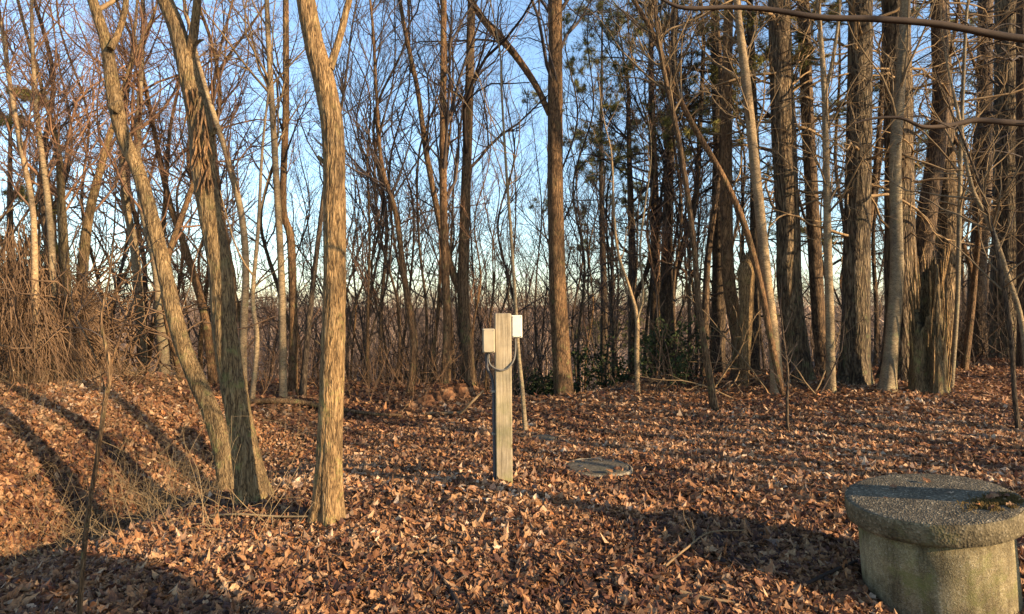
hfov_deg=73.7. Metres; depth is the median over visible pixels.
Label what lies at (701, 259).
tree
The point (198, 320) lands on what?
tree
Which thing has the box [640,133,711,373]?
tree
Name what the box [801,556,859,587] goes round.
fallen branch
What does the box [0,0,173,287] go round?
tree
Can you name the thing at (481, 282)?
tree
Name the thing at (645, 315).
tree
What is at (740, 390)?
dead branch
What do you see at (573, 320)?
tree
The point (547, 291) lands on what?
tree
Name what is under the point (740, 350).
dead branch
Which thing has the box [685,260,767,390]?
dead branch
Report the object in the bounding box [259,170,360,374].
tree
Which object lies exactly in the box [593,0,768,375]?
tree
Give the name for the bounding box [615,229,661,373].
tree
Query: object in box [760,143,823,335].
tree
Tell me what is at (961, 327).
undergrowth
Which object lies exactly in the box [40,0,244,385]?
tree
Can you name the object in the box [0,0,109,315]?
tree
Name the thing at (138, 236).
tree
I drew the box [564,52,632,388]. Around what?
tree
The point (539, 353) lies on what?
tree
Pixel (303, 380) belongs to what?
tree
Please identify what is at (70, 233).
tree
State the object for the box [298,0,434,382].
tree
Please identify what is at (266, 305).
tree
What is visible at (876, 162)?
tree
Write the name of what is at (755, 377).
dead branch
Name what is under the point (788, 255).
pine tree
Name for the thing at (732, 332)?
dead branch
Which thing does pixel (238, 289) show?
tree
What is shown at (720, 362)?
dead branch
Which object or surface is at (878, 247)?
tree
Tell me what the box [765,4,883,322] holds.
tree
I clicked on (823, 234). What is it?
tree
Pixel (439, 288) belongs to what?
tree
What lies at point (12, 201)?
tree
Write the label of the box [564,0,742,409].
tree
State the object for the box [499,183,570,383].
tree
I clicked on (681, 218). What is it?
tree
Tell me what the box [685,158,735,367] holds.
tree
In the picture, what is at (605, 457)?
fallen leaves
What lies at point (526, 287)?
tree
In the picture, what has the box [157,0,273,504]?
tree
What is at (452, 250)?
tree
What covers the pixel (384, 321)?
tree
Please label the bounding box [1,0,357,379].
tree
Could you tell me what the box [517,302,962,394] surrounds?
undergrowth
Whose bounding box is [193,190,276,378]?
tree
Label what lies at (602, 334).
pine tree
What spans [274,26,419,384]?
tree
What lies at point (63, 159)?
tree
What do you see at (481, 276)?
tree
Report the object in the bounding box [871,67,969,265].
tree
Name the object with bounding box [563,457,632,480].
manhole cover
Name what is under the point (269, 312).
tree
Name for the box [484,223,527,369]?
tree
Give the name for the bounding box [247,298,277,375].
tree
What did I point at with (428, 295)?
tree
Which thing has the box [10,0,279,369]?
tree
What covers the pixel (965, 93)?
tree
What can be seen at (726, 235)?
pine tree
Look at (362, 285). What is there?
tree
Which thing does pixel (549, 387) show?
evergreen shrub
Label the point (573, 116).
tree
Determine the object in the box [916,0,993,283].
tree
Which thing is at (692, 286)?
tree
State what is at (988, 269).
tree
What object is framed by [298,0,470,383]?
tree
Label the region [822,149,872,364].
tree
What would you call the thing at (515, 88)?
sky
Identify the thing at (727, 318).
tree
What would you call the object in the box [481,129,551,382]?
tree
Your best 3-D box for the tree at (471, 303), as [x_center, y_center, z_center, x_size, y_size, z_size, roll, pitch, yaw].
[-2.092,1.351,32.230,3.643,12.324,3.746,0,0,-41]
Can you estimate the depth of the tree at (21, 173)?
19.84 m
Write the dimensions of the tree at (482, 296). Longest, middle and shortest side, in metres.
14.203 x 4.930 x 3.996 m
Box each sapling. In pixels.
[38,139,176,613]
[769,284,802,430]
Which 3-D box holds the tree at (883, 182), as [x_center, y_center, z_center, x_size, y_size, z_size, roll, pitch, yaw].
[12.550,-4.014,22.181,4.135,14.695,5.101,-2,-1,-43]
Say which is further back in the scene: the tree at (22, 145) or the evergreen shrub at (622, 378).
the evergreen shrub at (622, 378)
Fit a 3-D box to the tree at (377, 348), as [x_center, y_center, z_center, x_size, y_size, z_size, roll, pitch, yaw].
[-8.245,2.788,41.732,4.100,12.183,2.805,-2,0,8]
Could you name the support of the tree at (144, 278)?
on the ground
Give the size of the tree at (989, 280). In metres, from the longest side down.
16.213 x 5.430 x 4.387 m
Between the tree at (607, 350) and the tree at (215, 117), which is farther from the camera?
the tree at (607, 350)
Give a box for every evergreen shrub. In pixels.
[512,364,581,397]
[570,333,655,392]
[632,314,718,384]
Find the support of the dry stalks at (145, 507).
on the ground
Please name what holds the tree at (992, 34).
on the ground
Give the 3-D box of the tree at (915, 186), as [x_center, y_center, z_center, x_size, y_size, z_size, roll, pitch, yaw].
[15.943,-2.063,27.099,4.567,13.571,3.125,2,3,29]
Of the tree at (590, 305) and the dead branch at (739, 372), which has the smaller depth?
the dead branch at (739, 372)
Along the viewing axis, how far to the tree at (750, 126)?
11.64 m
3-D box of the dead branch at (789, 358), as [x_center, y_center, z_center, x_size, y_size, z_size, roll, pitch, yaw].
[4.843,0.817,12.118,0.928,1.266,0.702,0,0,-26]
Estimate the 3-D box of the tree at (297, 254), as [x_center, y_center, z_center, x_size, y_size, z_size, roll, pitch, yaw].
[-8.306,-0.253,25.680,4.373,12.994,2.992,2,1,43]
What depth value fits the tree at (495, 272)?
15.19 m
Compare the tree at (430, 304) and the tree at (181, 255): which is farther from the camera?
the tree at (430, 304)
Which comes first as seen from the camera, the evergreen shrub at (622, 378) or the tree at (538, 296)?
the evergreen shrub at (622, 378)
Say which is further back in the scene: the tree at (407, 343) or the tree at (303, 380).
the tree at (407, 343)
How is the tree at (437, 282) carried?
on the ground
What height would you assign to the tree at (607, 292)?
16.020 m
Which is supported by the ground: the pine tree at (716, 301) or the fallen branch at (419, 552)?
the pine tree at (716, 301)
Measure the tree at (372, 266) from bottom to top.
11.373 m
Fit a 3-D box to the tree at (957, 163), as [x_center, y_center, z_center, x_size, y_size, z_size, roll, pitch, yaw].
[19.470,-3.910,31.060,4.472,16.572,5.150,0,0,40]
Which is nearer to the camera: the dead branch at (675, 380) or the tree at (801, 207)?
the dead branch at (675, 380)
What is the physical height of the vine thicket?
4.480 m
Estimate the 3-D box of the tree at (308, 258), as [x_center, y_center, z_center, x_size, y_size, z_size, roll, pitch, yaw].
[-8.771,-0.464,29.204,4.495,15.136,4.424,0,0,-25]
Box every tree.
[0,0,89,222]
[0,0,95,382]
[0,0,103,267]
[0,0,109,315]
[0,0,127,317]
[0,0,144,379]
[0,0,149,299]
[0,0,162,270]
[0,0,162,380]
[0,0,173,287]
[0,0,179,334]
[0,1,109,309]
[0,24,80,251]
[0,66,141,313]
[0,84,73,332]
[0,88,48,233]
[1,0,188,326]
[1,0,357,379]
[4,120,194,364]
[8,34,240,330]
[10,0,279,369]
[21,0,303,374]
[22,0,354,332]
[40,0,238,374]
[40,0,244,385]
[42,0,263,343]
[45,0,220,373]
[52,86,256,372]
[65,146,148,322]
[87,0,233,490]
[90,74,249,373]
[92,33,276,363]
[94,38,314,369]
[103,0,322,371]
[118,180,251,373]
[122,113,321,374]
[129,0,296,328]
[129,37,236,369]
[143,0,300,388]
[147,0,392,376]
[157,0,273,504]
[169,252,208,371]
[172,94,257,374]
[184,276,215,368]
[188,246,262,371]
[190,1,310,399]
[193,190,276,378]
[196,0,359,397]
[224,0,317,393]
[240,61,348,364]
[241,133,321,379]
[247,55,345,379]
[247,167,392,376]
[247,183,287,376]
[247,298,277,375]
[249,119,359,380]
[249,135,318,376]
[249,254,286,380]
[249,277,277,378]
[255,131,397,380]
[256,0,383,342]
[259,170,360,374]
[266,0,390,395]
[269,149,359,377]
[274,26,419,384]
[289,0,433,376]
[289,0,501,384]
[294,2,450,378]
[296,0,352,526]
[296,0,427,383]
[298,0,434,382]
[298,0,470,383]
[299,0,453,394]
[303,86,397,376]
[304,51,439,359]
[307,0,492,380]
[307,56,400,380]
[309,0,427,383]
[344,13,435,380]
[345,2,501,366]
[347,0,505,382]
[349,251,406,381]
[349,279,392,380]
[355,121,455,381]
[356,212,406,383]
[371,0,598,385]
[373,0,524,381]
[377,21,508,381]
[379,0,533,384]
[384,0,502,365]
[387,0,653,395]
[395,187,472,372]
[400,160,451,377]
[402,1,503,379]
[402,247,437,377]
[405,163,457,361]
[414,36,509,359]
[415,235,458,376]
[417,0,539,430]
[421,18,530,335]
[424,173,494,383]
[425,0,601,390]
[431,51,540,375]
[433,230,488,362]
[435,8,535,378]
[437,209,492,378]
[442,218,500,386]
[453,194,530,384]
[456,14,547,389]
[456,47,544,388]
[457,145,513,381]
[471,75,546,381]
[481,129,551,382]
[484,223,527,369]
[493,0,639,321]
[494,65,579,392]
[494,167,547,375]
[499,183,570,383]
[503,0,672,394]
[504,196,547,373]
[506,25,625,330]
[508,164,551,383]
[509,44,625,395]
[512,143,569,375]
[514,109,599,351]
[517,165,568,393]
[520,0,673,389]
[529,89,703,382]
[529,184,575,366]
[534,0,668,383]
[537,243,584,382]
[539,55,636,390]
[539,219,591,368]
[541,107,627,381]
[546,188,609,375]
[550,81,648,382]
[552,167,620,389]
[562,0,815,374]
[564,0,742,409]
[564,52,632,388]
[566,62,649,383]
[568,144,649,382]
[570,0,740,379]
[570,84,649,385]
[574,141,645,387]
[576,40,653,390]
[577,0,734,381]
[582,230,620,378]
[588,1,669,376]
[589,0,785,396]
[592,1,710,378]
[592,1,714,357]
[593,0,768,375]
[595,0,847,373]
[597,9,762,372]
[608,0,752,373]
[611,18,706,327]
[615,0,834,375]
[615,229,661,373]
[620,201,648,373]
[623,0,718,372]
[625,2,746,379]
[627,10,749,324]
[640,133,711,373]
[653,0,889,382]
[656,0,956,366]
[659,0,821,379]
[660,0,844,336]
[661,0,1023,128]
[663,0,844,373]
[664,0,811,395]
[675,2,780,318]
[676,85,739,357]
[682,130,733,361]
[683,190,738,360]
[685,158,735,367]
[699,173,764,370]
[701,47,777,317]
[702,0,772,270]
[708,0,920,376]
[713,1,883,275]
[728,91,830,369]
[736,0,993,366]
[737,100,809,342]
[740,0,986,388]
[760,0,1023,381]
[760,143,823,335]
[761,0,943,391]
[762,27,883,364]
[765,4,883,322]
[773,158,840,352]
[798,0,982,235]
[798,3,931,291]
[803,145,842,354]
[807,62,919,351]
[808,0,978,392]
[815,0,972,364]
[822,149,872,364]
[830,154,882,341]
[833,1,990,281]
[836,0,1023,370]
[837,49,966,302]
[868,0,1023,389]
[871,26,959,296]
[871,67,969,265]
[872,0,1023,279]
[872,2,1015,360]
[873,6,993,160]
[875,0,1023,370]
[875,8,993,264]
[875,27,989,278]
[876,34,969,285]
[878,0,1016,359]
[878,87,966,327]
[883,0,1023,365]
[883,42,969,295]
[907,51,1023,428]
[910,1,989,210]
[912,0,1001,357]
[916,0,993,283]
[917,0,993,342]
[919,10,993,324]
[926,0,1023,368]
[954,4,992,295]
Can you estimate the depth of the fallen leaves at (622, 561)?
4.10 m
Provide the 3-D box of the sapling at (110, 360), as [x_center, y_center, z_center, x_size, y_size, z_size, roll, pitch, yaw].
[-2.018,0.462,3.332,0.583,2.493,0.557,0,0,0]
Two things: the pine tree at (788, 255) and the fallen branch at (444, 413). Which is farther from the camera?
the pine tree at (788, 255)
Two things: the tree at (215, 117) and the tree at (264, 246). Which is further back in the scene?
the tree at (264, 246)
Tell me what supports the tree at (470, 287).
on the ground
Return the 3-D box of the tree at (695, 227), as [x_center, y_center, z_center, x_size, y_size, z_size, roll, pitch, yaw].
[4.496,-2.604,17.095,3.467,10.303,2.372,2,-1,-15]
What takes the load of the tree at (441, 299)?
on the ground
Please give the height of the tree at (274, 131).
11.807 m
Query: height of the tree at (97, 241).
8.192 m
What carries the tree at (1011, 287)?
on the ground
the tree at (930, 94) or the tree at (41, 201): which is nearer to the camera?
the tree at (41, 201)
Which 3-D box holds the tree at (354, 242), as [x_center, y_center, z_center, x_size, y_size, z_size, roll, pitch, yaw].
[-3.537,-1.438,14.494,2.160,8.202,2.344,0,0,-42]
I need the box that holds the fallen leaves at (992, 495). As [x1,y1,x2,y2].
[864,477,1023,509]
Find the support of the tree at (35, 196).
on the ground
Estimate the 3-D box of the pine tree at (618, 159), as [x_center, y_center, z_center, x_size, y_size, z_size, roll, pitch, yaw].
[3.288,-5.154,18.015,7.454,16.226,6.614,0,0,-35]
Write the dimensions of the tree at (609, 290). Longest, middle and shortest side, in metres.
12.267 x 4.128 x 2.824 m
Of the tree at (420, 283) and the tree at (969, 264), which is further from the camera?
the tree at (420, 283)
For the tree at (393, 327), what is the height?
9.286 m
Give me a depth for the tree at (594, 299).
31.91 m
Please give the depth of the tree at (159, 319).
11.13 m
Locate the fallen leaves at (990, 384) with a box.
[2,352,1023,426]
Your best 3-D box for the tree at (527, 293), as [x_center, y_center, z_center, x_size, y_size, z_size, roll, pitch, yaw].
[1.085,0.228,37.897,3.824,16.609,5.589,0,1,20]
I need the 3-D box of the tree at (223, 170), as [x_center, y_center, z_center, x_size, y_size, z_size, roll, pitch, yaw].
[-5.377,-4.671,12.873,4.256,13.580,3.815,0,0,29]
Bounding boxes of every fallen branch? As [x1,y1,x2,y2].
[210,497,318,528]
[406,548,433,554]
[422,411,459,414]
[431,565,488,613]
[525,388,621,396]
[665,510,743,566]
[680,590,734,604]
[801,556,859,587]
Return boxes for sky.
[0,0,993,307]
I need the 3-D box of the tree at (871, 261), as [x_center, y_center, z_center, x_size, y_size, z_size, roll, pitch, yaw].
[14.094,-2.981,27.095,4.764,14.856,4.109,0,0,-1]
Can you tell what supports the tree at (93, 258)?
on the ground
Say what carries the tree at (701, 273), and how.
on the ground
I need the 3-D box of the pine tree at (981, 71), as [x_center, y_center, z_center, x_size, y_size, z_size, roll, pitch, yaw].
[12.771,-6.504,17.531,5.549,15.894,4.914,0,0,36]
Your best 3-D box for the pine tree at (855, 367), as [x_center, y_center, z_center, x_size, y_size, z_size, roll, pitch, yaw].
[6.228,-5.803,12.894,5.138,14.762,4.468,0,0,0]
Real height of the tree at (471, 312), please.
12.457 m
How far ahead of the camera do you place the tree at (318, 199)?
18.89 m
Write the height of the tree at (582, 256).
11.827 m
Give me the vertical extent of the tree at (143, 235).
12.102 m
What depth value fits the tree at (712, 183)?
18.73 m
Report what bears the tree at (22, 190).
on the ground
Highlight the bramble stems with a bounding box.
[0,396,316,563]
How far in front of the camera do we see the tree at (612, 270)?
28.45 m
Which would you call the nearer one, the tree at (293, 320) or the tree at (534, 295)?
the tree at (293, 320)
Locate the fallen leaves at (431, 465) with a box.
[0,378,1023,566]
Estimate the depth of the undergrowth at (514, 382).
12.68 m
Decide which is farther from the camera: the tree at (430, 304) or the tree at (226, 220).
the tree at (430, 304)
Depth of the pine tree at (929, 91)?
26.31 m
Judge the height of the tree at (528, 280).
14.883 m
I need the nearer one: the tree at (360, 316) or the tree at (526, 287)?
the tree at (360, 316)
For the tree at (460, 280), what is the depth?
12.13 m
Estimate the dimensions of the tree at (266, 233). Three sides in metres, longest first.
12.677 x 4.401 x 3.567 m
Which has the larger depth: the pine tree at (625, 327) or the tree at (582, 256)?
the pine tree at (625, 327)
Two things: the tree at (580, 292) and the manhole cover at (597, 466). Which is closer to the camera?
the manhole cover at (597, 466)
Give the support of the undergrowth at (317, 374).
on the ground
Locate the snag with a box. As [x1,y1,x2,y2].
[735,245,754,388]
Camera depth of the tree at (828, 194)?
11.85 m
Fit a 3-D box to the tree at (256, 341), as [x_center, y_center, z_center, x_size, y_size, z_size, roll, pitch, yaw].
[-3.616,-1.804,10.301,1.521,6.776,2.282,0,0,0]
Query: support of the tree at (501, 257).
on the ground
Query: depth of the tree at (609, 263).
30.30 m
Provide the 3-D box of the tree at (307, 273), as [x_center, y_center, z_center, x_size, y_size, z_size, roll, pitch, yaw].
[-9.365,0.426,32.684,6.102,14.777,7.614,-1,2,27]
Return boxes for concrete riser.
[844,473,1023,613]
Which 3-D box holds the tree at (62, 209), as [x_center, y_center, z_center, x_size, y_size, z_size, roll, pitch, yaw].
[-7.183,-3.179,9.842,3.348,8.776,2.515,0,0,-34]
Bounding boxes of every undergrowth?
[0,311,544,407]
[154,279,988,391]
[267,241,764,397]
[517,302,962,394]
[837,254,1021,366]
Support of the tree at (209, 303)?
on the ground
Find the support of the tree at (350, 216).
on the ground
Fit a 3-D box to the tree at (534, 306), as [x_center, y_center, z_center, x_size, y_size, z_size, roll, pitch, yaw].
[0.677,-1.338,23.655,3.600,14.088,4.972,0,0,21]
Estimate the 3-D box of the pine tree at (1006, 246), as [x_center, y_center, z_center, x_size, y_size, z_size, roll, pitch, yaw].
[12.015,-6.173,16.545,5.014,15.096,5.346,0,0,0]
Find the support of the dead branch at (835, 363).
on the ground
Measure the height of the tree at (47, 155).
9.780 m
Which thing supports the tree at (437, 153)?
on the ground
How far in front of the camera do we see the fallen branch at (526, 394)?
12.60 m
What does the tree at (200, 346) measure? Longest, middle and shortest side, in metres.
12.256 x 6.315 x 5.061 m
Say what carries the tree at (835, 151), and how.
on the ground
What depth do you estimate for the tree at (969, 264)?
17.84 m
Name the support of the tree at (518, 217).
on the ground
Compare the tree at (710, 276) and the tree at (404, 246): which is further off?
the tree at (710, 276)
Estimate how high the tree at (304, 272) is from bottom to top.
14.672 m
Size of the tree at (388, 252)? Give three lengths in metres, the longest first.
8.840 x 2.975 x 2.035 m
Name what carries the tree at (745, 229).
on the ground
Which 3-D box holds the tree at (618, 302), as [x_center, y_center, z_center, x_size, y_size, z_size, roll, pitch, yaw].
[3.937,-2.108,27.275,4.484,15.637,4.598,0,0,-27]
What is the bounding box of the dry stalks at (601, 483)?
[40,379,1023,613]
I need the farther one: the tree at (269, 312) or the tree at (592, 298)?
the tree at (269, 312)
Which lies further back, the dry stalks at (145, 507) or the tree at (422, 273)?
the tree at (422, 273)
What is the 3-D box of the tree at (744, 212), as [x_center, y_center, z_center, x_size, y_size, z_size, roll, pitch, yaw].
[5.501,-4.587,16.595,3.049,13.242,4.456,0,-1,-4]
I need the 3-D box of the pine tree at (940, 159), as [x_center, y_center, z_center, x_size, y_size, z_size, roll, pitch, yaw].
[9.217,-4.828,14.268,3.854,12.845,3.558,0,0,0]
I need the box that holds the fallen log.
[250,376,415,418]
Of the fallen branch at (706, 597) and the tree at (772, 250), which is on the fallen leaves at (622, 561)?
the fallen branch at (706, 597)
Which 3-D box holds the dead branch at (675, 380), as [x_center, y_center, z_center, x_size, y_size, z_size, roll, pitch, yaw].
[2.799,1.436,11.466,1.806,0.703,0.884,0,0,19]
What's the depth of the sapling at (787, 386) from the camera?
8.55 m
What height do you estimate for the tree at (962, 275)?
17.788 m
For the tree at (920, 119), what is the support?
on the ground
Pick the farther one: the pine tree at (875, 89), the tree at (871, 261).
the tree at (871, 261)
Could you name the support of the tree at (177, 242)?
on the ground
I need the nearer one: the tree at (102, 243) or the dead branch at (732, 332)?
the dead branch at (732, 332)
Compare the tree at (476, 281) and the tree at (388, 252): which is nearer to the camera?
the tree at (388, 252)
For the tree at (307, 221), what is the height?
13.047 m
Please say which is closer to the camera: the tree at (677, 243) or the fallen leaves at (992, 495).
the fallen leaves at (992, 495)
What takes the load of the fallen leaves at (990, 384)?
on the ground
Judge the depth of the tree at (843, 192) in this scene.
21.52 m
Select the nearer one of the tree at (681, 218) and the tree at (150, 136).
the tree at (681, 218)
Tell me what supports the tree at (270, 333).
on the ground
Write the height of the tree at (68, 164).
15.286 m
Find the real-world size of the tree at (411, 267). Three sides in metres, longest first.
15.634 x 5.261 x 3.600 m
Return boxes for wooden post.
[482,313,521,483]
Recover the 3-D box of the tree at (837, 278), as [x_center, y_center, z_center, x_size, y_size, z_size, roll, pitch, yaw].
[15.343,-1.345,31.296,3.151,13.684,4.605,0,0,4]
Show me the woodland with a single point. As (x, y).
(618, 345)
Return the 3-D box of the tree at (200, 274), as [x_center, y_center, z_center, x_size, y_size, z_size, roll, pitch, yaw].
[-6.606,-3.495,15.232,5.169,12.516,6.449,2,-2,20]
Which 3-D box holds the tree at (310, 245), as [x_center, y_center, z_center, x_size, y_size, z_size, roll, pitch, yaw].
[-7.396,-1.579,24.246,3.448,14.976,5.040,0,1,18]
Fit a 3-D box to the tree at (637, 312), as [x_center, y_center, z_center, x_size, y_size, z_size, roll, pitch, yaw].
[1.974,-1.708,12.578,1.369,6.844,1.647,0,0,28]
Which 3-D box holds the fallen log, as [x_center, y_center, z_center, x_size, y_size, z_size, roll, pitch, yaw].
[-2.613,1.519,9.974,2.412,1.015,0.909,0,0,0]
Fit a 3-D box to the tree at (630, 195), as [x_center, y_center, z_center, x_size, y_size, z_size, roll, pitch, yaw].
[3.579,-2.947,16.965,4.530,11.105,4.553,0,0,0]
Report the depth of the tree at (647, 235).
14.41 m
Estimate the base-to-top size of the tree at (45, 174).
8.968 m
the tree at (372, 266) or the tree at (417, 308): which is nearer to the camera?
the tree at (372, 266)
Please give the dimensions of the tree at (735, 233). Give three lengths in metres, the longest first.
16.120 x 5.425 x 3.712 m
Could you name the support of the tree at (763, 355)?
on the ground
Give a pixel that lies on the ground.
(458, 392)
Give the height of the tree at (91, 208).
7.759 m
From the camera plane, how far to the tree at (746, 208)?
25.35 m
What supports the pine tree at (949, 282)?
on the ground
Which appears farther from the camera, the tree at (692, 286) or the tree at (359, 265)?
the tree at (359, 265)
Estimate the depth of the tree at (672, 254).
16.25 m
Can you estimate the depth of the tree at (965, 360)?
14.86 m
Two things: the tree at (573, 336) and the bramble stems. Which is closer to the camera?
the bramble stems
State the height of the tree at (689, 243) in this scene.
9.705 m
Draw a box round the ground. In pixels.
[0,300,1023,613]
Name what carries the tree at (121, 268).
on the ground
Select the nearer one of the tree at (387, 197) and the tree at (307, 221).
the tree at (387, 197)
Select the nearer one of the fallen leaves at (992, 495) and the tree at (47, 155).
the fallen leaves at (992, 495)
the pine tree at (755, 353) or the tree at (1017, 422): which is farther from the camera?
the pine tree at (755, 353)
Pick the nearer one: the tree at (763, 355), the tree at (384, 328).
the tree at (763, 355)
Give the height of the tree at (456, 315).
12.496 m
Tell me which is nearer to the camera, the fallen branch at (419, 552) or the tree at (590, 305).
the fallen branch at (419, 552)
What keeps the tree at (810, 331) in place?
on the ground
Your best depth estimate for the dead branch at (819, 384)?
11.92 m
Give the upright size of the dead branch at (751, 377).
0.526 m
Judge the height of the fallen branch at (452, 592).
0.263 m
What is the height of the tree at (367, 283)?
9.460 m
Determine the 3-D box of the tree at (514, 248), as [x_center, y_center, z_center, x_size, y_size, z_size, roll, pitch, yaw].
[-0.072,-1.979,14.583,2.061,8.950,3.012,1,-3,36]
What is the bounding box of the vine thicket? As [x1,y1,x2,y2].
[0,217,275,396]
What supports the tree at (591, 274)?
on the ground
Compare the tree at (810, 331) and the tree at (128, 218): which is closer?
the tree at (128, 218)
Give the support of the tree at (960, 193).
on the ground
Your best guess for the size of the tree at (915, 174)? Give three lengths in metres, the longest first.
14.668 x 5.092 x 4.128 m
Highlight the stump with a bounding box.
[906,237,952,395]
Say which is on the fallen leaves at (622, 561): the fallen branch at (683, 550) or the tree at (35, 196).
the fallen branch at (683, 550)
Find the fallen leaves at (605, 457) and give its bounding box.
[562,455,633,471]
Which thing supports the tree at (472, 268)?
on the ground
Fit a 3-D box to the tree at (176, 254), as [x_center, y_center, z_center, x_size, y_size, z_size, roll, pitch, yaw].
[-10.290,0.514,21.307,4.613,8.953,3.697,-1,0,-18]
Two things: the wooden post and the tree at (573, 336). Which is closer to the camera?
the wooden post
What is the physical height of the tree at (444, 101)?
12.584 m
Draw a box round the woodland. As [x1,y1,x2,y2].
[30,226,990,394]
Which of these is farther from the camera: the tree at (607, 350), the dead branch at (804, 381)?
the tree at (607, 350)
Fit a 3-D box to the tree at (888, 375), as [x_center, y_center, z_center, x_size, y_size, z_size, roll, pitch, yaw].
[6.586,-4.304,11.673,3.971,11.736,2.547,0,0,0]
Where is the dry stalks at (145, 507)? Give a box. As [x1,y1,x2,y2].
[0,348,317,565]
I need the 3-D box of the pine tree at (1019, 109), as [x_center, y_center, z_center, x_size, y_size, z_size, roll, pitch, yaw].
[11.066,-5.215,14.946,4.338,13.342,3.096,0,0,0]
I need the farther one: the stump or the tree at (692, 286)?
the tree at (692, 286)
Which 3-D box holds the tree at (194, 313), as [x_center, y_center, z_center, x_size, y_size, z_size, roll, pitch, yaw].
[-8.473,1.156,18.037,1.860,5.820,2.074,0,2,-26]
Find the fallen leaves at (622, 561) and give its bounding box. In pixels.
[0,502,1023,613]
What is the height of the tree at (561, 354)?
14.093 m
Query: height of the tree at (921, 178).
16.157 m
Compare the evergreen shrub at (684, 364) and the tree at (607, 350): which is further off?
the tree at (607, 350)
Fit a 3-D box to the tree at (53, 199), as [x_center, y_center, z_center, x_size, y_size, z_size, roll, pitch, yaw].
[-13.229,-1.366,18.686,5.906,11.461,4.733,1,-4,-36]
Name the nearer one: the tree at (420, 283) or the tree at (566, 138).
the tree at (566, 138)
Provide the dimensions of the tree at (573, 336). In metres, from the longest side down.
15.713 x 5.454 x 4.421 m
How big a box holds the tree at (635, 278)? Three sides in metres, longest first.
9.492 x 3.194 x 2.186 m
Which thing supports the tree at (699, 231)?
on the ground
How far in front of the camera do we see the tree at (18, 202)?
12.68 m
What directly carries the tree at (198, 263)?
on the ground
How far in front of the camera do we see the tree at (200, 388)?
6.78 m
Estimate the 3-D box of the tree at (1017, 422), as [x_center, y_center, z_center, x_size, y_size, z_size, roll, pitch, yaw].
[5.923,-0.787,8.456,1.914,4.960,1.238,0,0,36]
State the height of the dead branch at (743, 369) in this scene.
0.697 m
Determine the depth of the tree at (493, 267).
13.40 m
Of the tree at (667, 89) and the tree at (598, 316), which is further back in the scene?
the tree at (598, 316)
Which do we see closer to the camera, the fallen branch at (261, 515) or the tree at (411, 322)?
the fallen branch at (261, 515)
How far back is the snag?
12.70 m
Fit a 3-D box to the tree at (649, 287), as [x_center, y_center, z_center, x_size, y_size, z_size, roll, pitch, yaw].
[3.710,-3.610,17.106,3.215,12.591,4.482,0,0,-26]
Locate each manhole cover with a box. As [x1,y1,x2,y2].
[531,434,555,440]
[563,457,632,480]
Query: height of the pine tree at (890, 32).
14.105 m
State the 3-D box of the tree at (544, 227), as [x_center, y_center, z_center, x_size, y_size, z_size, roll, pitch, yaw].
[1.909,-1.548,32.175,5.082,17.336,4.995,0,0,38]
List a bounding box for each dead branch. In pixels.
[630,373,735,400]
[682,341,763,388]
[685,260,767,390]
[693,359,784,386]
[700,263,753,386]
[704,357,833,391]
[714,371,758,396]
[715,297,778,387]
[724,343,762,393]
[736,366,769,386]
[741,313,817,396]
[758,320,807,386]
[800,304,853,391]
[811,295,871,395]
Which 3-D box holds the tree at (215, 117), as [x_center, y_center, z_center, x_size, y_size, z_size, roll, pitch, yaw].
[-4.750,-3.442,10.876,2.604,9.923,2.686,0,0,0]
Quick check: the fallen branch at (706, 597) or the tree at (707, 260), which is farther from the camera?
the tree at (707, 260)
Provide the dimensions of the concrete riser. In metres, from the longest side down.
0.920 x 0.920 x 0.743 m
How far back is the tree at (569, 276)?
41.21 m
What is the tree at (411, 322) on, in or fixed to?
on the ground
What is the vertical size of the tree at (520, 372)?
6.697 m
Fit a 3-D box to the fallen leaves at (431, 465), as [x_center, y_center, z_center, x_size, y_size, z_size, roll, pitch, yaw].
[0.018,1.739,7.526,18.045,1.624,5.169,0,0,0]
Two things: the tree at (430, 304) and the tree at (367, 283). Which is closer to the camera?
the tree at (367, 283)
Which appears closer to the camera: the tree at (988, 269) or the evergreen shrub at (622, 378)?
the evergreen shrub at (622, 378)
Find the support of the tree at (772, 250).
on the ground
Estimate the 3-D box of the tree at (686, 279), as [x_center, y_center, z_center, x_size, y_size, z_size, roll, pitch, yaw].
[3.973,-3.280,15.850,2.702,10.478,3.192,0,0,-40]
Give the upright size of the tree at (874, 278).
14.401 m
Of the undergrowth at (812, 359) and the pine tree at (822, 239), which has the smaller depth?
the undergrowth at (812, 359)
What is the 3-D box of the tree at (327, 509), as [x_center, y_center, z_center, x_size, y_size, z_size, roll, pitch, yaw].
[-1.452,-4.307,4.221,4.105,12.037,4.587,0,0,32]
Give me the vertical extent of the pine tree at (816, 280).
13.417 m

